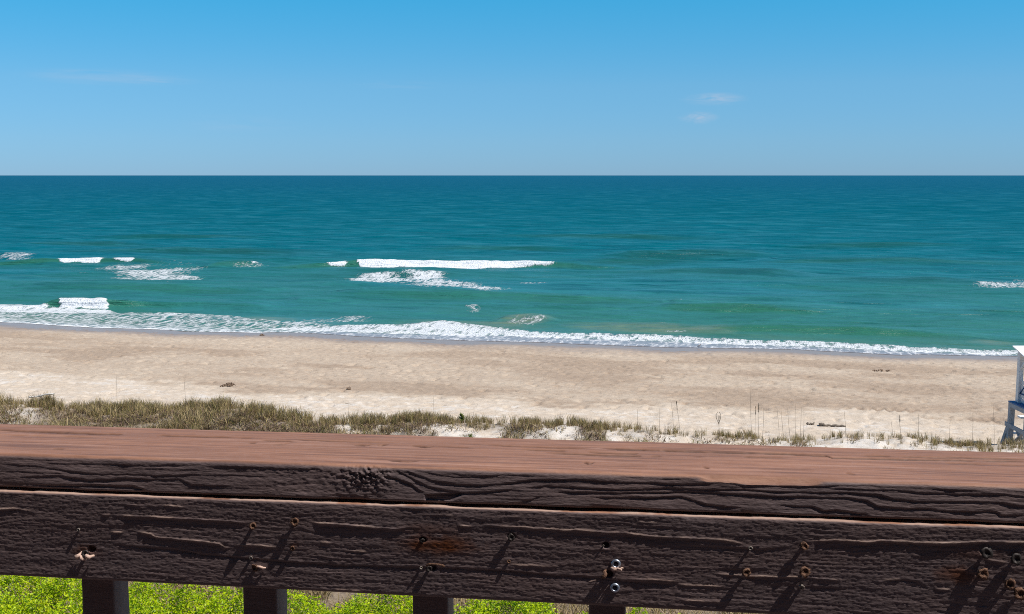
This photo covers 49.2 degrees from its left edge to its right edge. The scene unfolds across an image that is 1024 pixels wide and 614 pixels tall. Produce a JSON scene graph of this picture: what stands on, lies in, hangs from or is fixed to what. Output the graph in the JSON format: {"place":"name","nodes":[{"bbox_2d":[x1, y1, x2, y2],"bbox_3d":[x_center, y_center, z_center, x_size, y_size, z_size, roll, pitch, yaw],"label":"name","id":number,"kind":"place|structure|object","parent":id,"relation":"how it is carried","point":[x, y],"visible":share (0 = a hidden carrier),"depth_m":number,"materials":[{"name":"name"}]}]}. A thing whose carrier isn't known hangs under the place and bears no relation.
{"place":"outdoors","nodes":[
{"label":"outdoors","id":0,"kind":"place"},
{"bbox_2d":[0,175,1023,355],"bbox_3d":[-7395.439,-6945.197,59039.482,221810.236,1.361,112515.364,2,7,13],"label":"sea","id":1,"kind":"structure","parent":0,"point":[905,264],"depth_m":120.52,"materials":[{"name":"liquid"}]},
{"bbox_2d":[0,322,1023,613],"bbox_3d":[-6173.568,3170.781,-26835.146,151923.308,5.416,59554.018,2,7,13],"label":"beach sand","id":2,"kind":"structure","parent":0,"point":[962,398],"depth_m":46.12,"materials":[{"name":"beige sand"}]},
{"bbox_2d":[224,382,235,386],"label":"seaweed clump","id":3,"kind":"object","parent":2,"relation":"on","point":[229,384],"visible":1,"depth_m":44.67,"materials":[{"name":"brown plant"}]},
{"bbox_2d":[0,575,680,613],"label":"shrub cover","id":4,"kind":"object","parent":2,"relation":"on","point":[211,605],"visible":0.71,"depth_m":18.44,"materials":[{"name":"green plant"}]},
{"bbox_2d":[459,412,464,422],"bbox_3d":[-1.520,3.340,33.615,0.236,0.346,0.197,-1,7,-8],"label":"green weed","id":5,"kind":"object","parent":2,"relation":"on","point":[462,418],"visible":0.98,"depth_m":33.62,"materials":[{"name":"green plant"}]},
{"bbox_2d":[0,391,1023,613],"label":"dune grass","id":6,"kind":"structure","parent":2,"relation":"on","point":[135,411],"depth_m":33.51,"materials":[{"name":"green plant"}]},
{"bbox_2d":[29,393,54,397],"bbox_3d":[-15.300,2.872,36.375,0.769,0.133,0.104,-2,7,-14],"label":"driftwood","id":7,"kind":"object","parent":6,"relation":"on","point":[42,395],"visible":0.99,"depth_m":36.35,"materials":[{"name":"beige wood"}]},
{"bbox_2d":[819,423,844,426],"bbox_3d":[10.613,3.905,37.041,0.878,0.135,0.106,1,7,9],"label":"driftwood stick","id":8,"kind":"object","parent":2,"relation":"on","point":[827,425],"visible":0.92,"depth_m":37.03,"materials":[{"name":"wood"}]},
{"bbox_2d":[1000,346,1023,442],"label":"lifeguard stand","id":9,"kind":"object","parent":2,"relation":"on","point":[1017,404],"visible":0.81,"depth_m":33.43,"materials":[{"name":"blue paint"}]},
{"bbox_2d":[0,0,1023,174],"label":"sky","id":10,"kind":"structure","parent":0,"point":[88,87],"materials":[{"name":"blue"}]},
{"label":"balcony deck","id":11,"kind":"structure","parent":0,"visible":0},
{"bbox_2d":[0,424,1023,613],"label":"wooden railing","id":12,"kind":"object","parent":11,"relation":"on","point":[265,520],"visible":1,"depth_m":1.16,"materials":[{"name":"brown paint"}]}
]}

